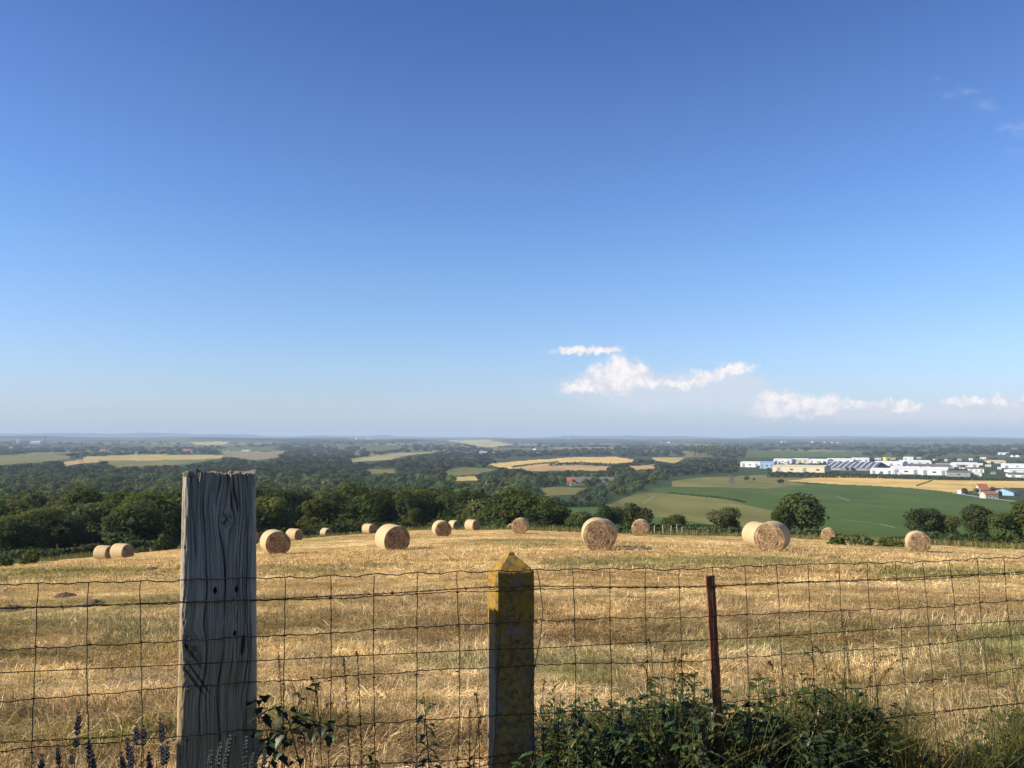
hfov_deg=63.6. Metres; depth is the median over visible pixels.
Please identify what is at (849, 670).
dock stalk
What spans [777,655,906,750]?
tall grass
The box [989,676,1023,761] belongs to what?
tall grass
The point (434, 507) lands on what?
tree
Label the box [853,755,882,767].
bramble
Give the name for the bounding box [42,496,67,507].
tree
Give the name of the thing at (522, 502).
tree
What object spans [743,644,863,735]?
tall grass
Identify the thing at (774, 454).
crop field
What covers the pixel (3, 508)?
tree
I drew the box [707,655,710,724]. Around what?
dry stalk
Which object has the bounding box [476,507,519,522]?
tree
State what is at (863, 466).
warehouse
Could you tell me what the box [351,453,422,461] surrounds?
wheat field
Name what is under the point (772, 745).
nettle
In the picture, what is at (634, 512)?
tree
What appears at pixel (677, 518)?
bush
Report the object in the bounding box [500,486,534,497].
tree
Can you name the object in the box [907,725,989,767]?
tall grass
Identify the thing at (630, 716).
tall grass
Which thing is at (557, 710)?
nettle
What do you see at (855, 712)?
tall grass
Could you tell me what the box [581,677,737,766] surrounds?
tall grass
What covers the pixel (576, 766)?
nettle
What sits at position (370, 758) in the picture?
nettle
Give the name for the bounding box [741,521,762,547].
hay bale
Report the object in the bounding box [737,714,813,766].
bramble
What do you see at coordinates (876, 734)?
nettle
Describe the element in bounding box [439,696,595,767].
tall grass
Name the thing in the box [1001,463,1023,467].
warehouse
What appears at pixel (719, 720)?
tall grass
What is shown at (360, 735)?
dock stalk
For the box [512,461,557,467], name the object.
hedge
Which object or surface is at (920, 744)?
tall grass
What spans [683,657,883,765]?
tall grass
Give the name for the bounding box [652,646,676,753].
dry stalk
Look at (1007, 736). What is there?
nettle
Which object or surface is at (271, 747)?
climbing bramble
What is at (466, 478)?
wheat field
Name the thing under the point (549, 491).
meadow
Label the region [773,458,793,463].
warehouse
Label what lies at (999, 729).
tall grass
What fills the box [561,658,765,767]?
tall grass
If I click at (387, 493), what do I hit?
tree
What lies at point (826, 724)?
nettle
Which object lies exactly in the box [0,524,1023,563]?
rim grass
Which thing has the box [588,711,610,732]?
bramble
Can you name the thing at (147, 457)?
wheat field
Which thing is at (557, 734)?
bramble
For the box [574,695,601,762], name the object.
nettle
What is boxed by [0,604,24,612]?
molehill
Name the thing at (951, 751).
tall grass
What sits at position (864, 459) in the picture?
warehouse
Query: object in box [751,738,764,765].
nettle
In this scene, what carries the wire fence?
on the hay field at (418, 539)
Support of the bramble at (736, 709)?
on the hay field at (418, 539)
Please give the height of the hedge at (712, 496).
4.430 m
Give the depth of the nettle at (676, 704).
3.37 m
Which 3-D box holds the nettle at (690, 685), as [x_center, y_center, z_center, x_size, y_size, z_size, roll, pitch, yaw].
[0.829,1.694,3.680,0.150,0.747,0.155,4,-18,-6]
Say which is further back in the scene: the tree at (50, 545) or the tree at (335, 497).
the tree at (335, 497)
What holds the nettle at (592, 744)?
on the hay field at (418, 539)
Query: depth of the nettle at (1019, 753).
3.71 m
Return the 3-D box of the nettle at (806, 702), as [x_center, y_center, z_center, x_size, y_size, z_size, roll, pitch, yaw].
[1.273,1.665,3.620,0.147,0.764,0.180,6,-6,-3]
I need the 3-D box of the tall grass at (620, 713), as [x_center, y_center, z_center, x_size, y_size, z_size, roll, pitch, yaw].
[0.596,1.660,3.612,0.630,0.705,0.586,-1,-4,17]
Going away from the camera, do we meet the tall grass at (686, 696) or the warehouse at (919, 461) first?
the tall grass at (686, 696)
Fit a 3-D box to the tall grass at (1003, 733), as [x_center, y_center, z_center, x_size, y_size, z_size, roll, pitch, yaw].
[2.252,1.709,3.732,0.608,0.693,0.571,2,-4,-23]
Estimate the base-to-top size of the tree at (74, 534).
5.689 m
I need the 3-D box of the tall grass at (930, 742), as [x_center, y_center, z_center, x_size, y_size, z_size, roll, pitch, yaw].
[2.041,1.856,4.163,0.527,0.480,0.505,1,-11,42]
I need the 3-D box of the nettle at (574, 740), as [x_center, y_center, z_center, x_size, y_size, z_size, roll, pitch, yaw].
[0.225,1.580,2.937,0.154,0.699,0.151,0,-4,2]
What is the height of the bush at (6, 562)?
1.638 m
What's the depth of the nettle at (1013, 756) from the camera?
3.64 m
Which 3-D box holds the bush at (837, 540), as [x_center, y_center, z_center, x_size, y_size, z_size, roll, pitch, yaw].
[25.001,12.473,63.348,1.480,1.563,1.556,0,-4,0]
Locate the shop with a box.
[883,457,891,460]
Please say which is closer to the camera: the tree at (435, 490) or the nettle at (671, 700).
the nettle at (671, 700)
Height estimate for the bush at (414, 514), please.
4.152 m
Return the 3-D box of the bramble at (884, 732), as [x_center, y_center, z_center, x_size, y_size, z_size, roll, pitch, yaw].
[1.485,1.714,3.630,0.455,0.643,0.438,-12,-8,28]
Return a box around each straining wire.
[0,620,1023,672]
[0,730,158,743]
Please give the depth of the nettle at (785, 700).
3.84 m
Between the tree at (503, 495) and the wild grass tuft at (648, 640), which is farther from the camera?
the tree at (503, 495)
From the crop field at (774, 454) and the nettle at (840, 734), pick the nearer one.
the nettle at (840, 734)
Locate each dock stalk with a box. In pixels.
[276,653,285,767]
[341,657,350,767]
[355,651,363,767]
[841,615,854,721]
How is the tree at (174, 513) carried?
on the ground at (52, 440)
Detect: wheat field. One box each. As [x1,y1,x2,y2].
[83,454,223,460]
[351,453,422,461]
[446,476,477,480]
[447,439,511,446]
[490,457,633,468]
[652,457,684,462]
[788,475,1023,492]
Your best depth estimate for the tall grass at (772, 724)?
3.51 m
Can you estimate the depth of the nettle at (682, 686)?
3.89 m
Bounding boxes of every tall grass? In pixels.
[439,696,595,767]
[482,682,653,767]
[521,704,661,767]
[535,695,616,767]
[537,687,621,762]
[551,680,653,739]
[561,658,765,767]
[577,678,706,767]
[577,682,674,761]
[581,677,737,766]
[592,681,660,766]
[594,689,789,767]
[612,673,674,767]
[627,669,742,735]
[632,671,757,735]
[638,655,802,762]
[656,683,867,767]
[658,667,818,766]
[659,648,809,767]
[659,684,781,766]
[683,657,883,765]
[691,666,824,759]
[704,685,802,764]
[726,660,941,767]
[727,645,873,752]
[727,650,838,725]
[727,655,877,751]
[731,650,844,739]
[739,640,897,758]
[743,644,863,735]
[746,704,863,767]
[750,664,934,767]
[756,673,844,759]
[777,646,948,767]
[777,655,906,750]
[810,650,949,751]
[813,662,960,767]
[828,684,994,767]
[843,673,929,747]
[851,677,923,729]
[869,690,946,765]
[873,705,1010,767]
[881,707,960,766]
[885,734,959,767]
[891,701,977,765]
[903,737,977,767]
[905,730,973,767]
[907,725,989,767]
[909,717,1022,767]
[911,721,990,767]
[918,709,1005,767]
[919,702,1023,767]
[920,713,999,763]
[933,703,1017,765]
[936,705,1023,764]
[938,717,1023,767]
[950,707,1023,748]
[952,685,1023,765]
[957,685,1023,767]
[975,679,1022,747]
[981,692,1023,766]
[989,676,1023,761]
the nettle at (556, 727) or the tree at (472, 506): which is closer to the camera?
the nettle at (556, 727)
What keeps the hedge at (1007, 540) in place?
on the ground at (52, 440)
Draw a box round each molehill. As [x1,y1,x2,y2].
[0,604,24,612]
[52,592,77,597]
[82,599,105,607]
[144,567,158,570]
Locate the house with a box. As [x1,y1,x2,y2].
[974,484,989,492]
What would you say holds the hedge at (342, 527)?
on the ground at (52, 440)
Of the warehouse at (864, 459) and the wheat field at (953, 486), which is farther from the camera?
the warehouse at (864, 459)
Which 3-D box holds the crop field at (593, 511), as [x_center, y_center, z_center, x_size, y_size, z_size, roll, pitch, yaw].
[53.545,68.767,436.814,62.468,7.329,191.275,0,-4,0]
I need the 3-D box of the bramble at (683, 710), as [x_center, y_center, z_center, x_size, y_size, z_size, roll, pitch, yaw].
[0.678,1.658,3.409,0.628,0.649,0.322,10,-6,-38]
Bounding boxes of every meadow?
[0,454,69,464]
[103,458,216,466]
[190,441,228,444]
[367,468,394,473]
[447,467,495,475]
[540,487,584,495]
[607,493,772,527]
[672,474,813,488]
[684,453,710,457]
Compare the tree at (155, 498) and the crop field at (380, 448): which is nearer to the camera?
the tree at (155, 498)
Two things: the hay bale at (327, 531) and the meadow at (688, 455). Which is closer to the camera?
the hay bale at (327, 531)
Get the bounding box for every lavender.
[37,712,96,767]
[119,718,169,767]
[207,735,248,767]
[249,741,267,767]
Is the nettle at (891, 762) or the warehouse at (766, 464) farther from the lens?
the warehouse at (766, 464)
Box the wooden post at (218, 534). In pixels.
[176,469,256,767]
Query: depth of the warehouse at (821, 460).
1699.25 m
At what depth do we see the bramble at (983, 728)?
4.25 m
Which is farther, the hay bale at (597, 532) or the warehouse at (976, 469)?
the warehouse at (976, 469)
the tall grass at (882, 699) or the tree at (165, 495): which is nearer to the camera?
the tall grass at (882, 699)
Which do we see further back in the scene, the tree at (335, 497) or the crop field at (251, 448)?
the crop field at (251, 448)
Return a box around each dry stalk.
[532,678,545,767]
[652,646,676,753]
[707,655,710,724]
[922,675,946,767]
[961,689,972,766]
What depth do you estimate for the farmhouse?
880.55 m
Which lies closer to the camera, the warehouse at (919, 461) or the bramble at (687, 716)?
the bramble at (687, 716)
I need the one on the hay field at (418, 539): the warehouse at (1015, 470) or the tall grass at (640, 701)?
the tall grass at (640, 701)
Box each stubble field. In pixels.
[523,464,608,470]
[630,464,654,469]
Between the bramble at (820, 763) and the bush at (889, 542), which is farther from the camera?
the bush at (889, 542)
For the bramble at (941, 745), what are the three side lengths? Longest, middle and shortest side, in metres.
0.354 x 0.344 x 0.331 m
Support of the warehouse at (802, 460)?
on the ground at (52, 440)
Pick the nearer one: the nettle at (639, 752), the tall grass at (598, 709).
the nettle at (639, 752)
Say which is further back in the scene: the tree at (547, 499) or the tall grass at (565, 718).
the tree at (547, 499)
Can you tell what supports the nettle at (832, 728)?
on the hay field at (418, 539)
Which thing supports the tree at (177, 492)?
on the ground at (52, 440)
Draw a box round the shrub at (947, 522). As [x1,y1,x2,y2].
[930,514,963,534]
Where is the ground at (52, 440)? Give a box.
[0,433,1023,561]
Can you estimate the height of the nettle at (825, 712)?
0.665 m
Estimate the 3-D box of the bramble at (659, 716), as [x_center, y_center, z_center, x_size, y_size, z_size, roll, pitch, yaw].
[0.738,1.694,3.531,0.418,0.624,0.430,-1,-4,21]
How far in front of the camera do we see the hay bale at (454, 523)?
107.39 m
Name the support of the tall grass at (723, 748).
on the hay field at (418, 539)
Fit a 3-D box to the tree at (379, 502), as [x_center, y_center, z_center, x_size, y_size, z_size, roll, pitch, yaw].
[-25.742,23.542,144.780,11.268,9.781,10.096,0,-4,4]
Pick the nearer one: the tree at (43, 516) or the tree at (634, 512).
the tree at (43, 516)
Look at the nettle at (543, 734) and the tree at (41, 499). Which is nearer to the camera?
the nettle at (543, 734)
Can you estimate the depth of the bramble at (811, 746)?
3.27 m
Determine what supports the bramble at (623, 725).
on the hay field at (418, 539)
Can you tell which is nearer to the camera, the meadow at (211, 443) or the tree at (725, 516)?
the tree at (725, 516)
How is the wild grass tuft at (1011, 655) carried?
on the hay field at (418, 539)
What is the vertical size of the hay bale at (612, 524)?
1.319 m
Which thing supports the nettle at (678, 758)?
on the hay field at (418, 539)
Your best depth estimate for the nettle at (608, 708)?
3.30 m
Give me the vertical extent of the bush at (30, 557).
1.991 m
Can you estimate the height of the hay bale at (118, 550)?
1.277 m
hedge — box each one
[0,536,180,560]
[257,520,413,537]
[397,515,510,528]
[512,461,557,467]
[540,522,714,533]
[549,461,640,465]
[555,500,605,506]
[659,526,742,534]
[668,492,745,501]
[767,471,1023,480]
[789,528,869,538]
[879,536,1023,545]
[918,527,1023,539]
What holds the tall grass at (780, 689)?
on the hay field at (418, 539)
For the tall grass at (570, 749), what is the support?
on the hay field at (418, 539)
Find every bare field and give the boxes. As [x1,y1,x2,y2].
[64,459,99,465]
[222,451,284,459]
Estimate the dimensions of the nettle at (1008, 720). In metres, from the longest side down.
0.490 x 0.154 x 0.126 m
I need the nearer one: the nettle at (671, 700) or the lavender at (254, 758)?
the lavender at (254, 758)
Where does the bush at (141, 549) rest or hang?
on the hay field at (418, 539)
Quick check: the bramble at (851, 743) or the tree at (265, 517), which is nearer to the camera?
the bramble at (851, 743)
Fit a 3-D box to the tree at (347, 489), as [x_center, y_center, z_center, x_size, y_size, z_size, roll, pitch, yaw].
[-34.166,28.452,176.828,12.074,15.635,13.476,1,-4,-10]
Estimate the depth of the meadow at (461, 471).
1262.59 m
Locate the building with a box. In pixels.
[30,441,44,443]
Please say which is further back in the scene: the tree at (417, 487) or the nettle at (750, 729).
the tree at (417, 487)
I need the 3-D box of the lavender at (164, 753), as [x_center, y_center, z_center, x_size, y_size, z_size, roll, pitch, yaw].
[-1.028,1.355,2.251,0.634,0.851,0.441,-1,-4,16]
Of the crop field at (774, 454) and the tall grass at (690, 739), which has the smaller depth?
the tall grass at (690, 739)
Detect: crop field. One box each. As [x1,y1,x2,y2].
[221,446,275,450]
[365,446,398,449]
[567,507,703,524]
[647,484,1015,539]
[746,451,860,457]
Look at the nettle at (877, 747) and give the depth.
3.63 m
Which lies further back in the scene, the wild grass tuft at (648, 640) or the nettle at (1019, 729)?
the nettle at (1019, 729)
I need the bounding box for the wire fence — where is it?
[0,556,1023,767]
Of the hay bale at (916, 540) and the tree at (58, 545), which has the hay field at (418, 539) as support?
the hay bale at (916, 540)
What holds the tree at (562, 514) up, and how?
on the ground at (52, 440)
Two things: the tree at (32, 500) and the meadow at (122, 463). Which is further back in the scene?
the meadow at (122, 463)
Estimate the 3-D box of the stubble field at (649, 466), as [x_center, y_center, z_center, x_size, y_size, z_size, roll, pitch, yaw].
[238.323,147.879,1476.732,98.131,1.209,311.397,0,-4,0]
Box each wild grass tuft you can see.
[277,676,380,767]
[458,692,570,767]
[623,638,695,766]
[724,660,858,763]
[789,645,919,767]
[961,648,1023,767]
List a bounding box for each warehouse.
[740,461,759,466]
[760,461,776,468]
[772,464,830,472]
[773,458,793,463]
[792,458,809,462]
[808,459,831,463]
[826,462,887,470]
[827,458,851,461]
[852,457,868,461]
[870,468,892,473]
[875,461,907,465]
[890,466,920,473]
[898,460,931,463]
[903,457,914,459]
[906,464,951,467]
[920,467,947,474]
[946,470,970,476]
[951,462,978,466]
[967,467,983,472]
[984,460,1005,462]
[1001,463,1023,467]
[1004,469,1023,472]
[1006,473,1023,476]
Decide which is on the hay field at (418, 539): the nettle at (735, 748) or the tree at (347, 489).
the nettle at (735, 748)
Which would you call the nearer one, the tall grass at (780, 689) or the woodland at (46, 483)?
the tall grass at (780, 689)
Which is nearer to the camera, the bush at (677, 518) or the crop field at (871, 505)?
the bush at (677, 518)
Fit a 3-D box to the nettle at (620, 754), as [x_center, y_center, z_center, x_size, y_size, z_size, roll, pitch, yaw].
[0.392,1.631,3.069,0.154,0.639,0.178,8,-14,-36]
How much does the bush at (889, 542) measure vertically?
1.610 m
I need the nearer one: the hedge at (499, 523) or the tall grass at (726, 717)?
the tall grass at (726, 717)
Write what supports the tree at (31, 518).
on the ground at (52, 440)
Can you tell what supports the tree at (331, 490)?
on the ground at (52, 440)
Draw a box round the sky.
[0,0,1023,437]
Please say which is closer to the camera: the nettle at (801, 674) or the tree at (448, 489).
the nettle at (801, 674)
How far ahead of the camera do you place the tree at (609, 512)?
120.09 m
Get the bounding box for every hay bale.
[93,545,112,559]
[110,543,134,558]
[256,532,259,543]
[260,529,290,553]
[286,528,302,540]
[320,528,332,535]
[362,523,376,533]
[375,524,409,549]
[432,520,451,535]
[448,520,460,529]
[464,519,480,530]
[511,518,528,533]
[581,517,615,550]
[605,519,617,538]
[631,519,649,535]
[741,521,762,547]
[754,521,790,551]
[821,527,835,540]
[904,530,930,551]
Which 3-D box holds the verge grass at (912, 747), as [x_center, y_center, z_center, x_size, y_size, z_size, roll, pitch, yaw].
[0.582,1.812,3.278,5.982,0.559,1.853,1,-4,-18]
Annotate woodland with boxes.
[0,440,1023,479]
[0,469,668,501]
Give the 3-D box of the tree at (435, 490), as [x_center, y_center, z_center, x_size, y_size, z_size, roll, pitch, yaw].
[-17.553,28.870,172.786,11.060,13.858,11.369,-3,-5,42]
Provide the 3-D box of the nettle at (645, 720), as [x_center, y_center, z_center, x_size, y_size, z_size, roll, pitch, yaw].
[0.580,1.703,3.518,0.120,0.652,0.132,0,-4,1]
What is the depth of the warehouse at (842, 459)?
1725.42 m
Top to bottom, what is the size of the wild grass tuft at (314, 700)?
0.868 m
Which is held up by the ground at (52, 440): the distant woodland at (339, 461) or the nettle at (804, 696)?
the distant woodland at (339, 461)
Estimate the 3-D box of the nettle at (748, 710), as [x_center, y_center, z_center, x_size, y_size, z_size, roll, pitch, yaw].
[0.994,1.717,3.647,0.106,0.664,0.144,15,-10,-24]
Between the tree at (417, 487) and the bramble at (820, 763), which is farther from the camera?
the tree at (417, 487)
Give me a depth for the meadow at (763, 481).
911.66 m
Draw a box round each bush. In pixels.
[0,558,14,565]
[19,551,39,564]
[135,546,148,552]
[151,533,178,550]
[408,508,423,527]
[660,514,687,523]
[769,504,793,529]
[826,536,846,544]
[847,535,874,545]
[877,538,904,546]
[985,512,1019,539]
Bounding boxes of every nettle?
[362,748,380,767]
[415,693,441,767]
[464,742,477,767]
[534,724,554,767]
[536,706,554,766]
[543,707,563,767]
[544,679,566,767]
[546,695,566,767]
[555,699,569,744]
[557,721,581,767]
[560,705,586,766]
[564,730,589,767]
[566,710,591,767]
[571,753,583,767]
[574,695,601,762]
[578,744,591,767]
[580,738,604,767]
[582,702,601,761]
[584,738,606,767]
[588,689,608,749]
[594,698,623,765]
[599,703,627,767]
[609,713,625,767]
[614,733,638,767]
[624,742,640,767]
[625,723,644,767]
[626,750,647,767]
[630,706,661,767]
[636,704,655,767]
[636,716,667,767]
[639,706,654,758]
[649,699,661,760]
[654,692,682,733]
[660,735,680,767]
[664,702,698,767]
[666,687,694,767]
[666,732,699,767]
[674,676,687,716]
[682,714,703,767]
[683,678,702,718]
[684,669,700,766]
[687,705,726,767]
[696,702,712,756]
[722,731,743,767]
[722,749,730,767]
[724,715,737,756]
[727,712,757,764]
[732,731,754,767]
[740,697,754,724]
[741,731,759,760]
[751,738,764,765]
[758,676,799,766]
[759,688,786,757]
[763,737,782,767]
[774,686,792,729]
[787,718,810,767]
[788,686,803,755]
[793,678,820,760]
[795,668,808,710]
[796,674,817,727]
[800,694,818,760]
[802,698,828,767]
[813,684,833,738]
[815,700,842,766]
[820,696,831,729]
[821,719,842,767]
[826,689,843,765]
[826,709,855,767]
[845,713,866,767]
[850,695,868,732]
[854,726,877,767]
[861,751,873,767]
[865,728,882,763]
[872,706,881,759]
[881,734,900,766]
[887,733,903,763]
[960,747,974,767]
[965,752,989,767]
[972,748,991,765]
[977,750,989,767]
[990,739,1006,767]
[995,720,1015,766]
[995,751,1023,767]
[1004,705,1018,752]
[1004,708,1021,742]
[1010,745,1023,767]
[1012,737,1023,765]
[1015,713,1023,747]
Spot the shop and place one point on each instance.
(885, 458)
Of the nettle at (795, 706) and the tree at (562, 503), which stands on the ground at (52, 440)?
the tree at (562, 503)
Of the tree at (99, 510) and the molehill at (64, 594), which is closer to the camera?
the molehill at (64, 594)
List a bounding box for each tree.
[0,498,32,505]
[0,501,10,517]
[0,502,35,514]
[0,509,53,545]
[0,513,50,548]
[0,515,50,551]
[6,494,24,500]
[13,497,39,507]
[16,508,56,548]
[21,493,59,507]
[27,510,71,549]
[36,514,87,548]
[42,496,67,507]
[45,503,85,548]
[48,511,76,548]
[55,485,105,544]
[71,501,117,543]
[84,501,107,544]
[99,504,168,544]
[100,489,130,506]
[102,499,166,542]
[102,507,162,540]
[119,493,156,506]
[132,491,181,533]
[154,492,181,500]
[158,501,181,537]
[163,498,181,525]
[166,487,181,497]
[256,485,273,500]
[256,496,298,531]
[256,506,274,531]
[256,517,261,529]
[257,488,315,530]
[295,498,350,537]
[303,491,348,523]
[315,487,341,495]
[329,493,356,532]
[330,481,369,498]
[334,491,394,533]
[358,488,396,517]
[383,490,437,522]
[392,488,437,519]
[395,486,432,491]
[417,488,441,493]
[429,491,463,517]
[435,492,457,519]
[439,487,459,495]
[451,488,489,519]
[461,507,478,520]
[466,497,500,519]
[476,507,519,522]
[487,492,515,503]
[492,493,540,523]
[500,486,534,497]
[521,502,557,528]
[532,503,570,524]
[534,495,557,510]
[542,498,571,515]
[564,511,592,523]
[593,505,626,524]
[622,502,653,524]
[705,507,741,527]
[775,492,828,530]
[902,508,941,532]
[959,504,1002,534]
[1009,500,1023,535]
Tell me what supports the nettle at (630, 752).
on the hay field at (418, 539)
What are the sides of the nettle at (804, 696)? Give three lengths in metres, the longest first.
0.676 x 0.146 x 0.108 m
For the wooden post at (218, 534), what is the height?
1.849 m
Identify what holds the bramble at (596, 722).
on the hay field at (418, 539)
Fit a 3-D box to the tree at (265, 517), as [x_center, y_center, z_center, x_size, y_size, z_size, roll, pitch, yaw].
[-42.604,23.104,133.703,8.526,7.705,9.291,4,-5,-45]
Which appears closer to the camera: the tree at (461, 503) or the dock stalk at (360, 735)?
the dock stalk at (360, 735)
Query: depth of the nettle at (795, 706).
3.81 m
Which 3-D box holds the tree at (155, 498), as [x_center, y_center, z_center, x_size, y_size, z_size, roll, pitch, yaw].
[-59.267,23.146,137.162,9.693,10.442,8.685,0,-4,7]
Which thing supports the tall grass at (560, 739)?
on the hay field at (418, 539)
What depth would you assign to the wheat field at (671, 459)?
1931.20 m
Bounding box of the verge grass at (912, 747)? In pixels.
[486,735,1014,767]
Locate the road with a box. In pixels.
[953,493,1013,501]
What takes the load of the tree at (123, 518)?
on the ground at (52, 440)
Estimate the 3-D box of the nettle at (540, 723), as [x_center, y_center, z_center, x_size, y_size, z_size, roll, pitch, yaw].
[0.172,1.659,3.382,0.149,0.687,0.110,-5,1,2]
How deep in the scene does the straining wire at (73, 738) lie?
2.58 m
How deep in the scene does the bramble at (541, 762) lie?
2.93 m
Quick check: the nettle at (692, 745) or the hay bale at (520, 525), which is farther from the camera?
the hay bale at (520, 525)
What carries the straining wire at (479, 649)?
attached to the wire fence
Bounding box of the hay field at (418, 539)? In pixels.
[0,530,1023,767]
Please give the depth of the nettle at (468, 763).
2.92 m
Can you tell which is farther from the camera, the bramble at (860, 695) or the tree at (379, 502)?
the tree at (379, 502)
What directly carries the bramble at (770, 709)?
on the hay field at (418, 539)
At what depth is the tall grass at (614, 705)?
3.89 m
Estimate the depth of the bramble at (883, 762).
3.38 m
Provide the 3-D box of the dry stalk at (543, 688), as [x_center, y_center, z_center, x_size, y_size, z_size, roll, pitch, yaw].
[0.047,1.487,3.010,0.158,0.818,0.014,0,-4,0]
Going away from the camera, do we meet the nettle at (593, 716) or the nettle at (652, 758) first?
the nettle at (652, 758)
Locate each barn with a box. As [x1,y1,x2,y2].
[574,477,614,484]
[995,487,1016,495]
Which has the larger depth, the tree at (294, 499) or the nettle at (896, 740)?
the tree at (294, 499)
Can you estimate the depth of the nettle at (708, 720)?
3.47 m
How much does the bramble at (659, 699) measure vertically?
0.676 m
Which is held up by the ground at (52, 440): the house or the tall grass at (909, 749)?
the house
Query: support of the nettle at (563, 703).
on the hay field at (418, 539)
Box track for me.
[848,520,895,527]
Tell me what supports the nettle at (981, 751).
on the hay field at (418, 539)
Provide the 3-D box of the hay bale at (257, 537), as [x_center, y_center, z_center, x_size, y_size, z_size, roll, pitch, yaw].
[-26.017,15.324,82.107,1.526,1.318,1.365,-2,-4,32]
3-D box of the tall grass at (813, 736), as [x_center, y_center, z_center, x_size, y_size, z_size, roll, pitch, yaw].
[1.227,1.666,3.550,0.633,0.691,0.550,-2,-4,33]
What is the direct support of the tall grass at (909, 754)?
on the hay field at (418, 539)
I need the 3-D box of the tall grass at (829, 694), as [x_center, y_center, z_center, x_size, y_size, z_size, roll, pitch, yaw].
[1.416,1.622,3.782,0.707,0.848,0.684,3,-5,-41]
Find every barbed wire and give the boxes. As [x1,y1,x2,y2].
[0,571,1022,609]
[315,702,1023,767]
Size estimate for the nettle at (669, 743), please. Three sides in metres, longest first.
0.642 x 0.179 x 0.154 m
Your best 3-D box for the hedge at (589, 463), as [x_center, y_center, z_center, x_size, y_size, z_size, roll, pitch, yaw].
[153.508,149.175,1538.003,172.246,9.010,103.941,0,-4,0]
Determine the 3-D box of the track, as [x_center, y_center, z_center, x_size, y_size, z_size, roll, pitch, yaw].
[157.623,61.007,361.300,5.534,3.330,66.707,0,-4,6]
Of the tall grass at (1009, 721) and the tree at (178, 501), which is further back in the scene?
the tree at (178, 501)
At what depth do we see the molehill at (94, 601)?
14.54 m
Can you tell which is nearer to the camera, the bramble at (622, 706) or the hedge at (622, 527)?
the bramble at (622, 706)
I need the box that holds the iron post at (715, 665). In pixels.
[706,575,724,767]
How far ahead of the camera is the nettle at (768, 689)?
3.64 m
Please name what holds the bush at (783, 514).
on the ground at (52, 440)
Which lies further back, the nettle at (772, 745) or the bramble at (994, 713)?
the bramble at (994, 713)
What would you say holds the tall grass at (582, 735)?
on the hay field at (418, 539)
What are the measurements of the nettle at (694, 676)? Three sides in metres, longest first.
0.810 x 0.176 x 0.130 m
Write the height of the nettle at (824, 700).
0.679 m
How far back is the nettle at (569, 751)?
2.97 m
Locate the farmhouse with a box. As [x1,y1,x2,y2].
[566,477,573,483]
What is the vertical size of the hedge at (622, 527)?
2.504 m
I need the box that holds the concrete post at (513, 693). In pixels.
[487,551,534,767]
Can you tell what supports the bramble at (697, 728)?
on the hay field at (418, 539)
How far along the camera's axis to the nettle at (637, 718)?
3.18 m
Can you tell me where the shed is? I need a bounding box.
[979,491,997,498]
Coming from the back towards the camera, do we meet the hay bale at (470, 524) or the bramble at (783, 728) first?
the hay bale at (470, 524)
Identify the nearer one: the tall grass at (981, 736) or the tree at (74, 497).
the tall grass at (981, 736)
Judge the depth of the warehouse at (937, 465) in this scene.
1436.28 m
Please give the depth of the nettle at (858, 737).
3.51 m
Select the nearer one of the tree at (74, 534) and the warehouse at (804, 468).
the tree at (74, 534)
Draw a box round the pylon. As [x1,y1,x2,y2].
[725,475,737,483]
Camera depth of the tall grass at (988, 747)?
3.66 m
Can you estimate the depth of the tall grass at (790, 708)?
3.82 m
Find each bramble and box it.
[246,683,356,767]
[485,714,588,760]
[511,730,655,767]
[534,705,569,762]
[534,724,636,767]
[535,719,625,767]
[539,725,602,766]
[556,707,632,760]
[557,704,621,767]
[560,714,667,767]
[570,699,674,740]
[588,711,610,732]
[590,724,632,767]
[592,726,766,767]
[594,694,673,767]
[601,676,696,767]
[604,702,732,767]
[628,690,791,748]
[632,704,731,763]
[644,697,711,760]
[644,745,727,767]
[664,688,770,767]
[674,672,744,719]
[682,715,757,767]
[690,722,807,767]
[700,727,783,767]
[703,704,820,764]
[712,744,826,767]
[723,677,793,764]
[726,724,804,765]
[729,701,890,767]
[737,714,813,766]
[744,730,875,767]
[761,687,846,767]
[766,705,891,767]
[766,710,856,767]
[789,691,893,767]
[817,709,912,753]
[818,689,919,765]
[825,681,916,758]
[846,726,901,767]
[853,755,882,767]
[874,720,935,763]
[880,732,934,767]
[937,740,988,767]
[958,739,1022,766]
[959,730,1019,765]
[963,710,1023,738]
[964,718,1007,759]
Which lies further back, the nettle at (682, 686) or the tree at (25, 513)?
the tree at (25, 513)

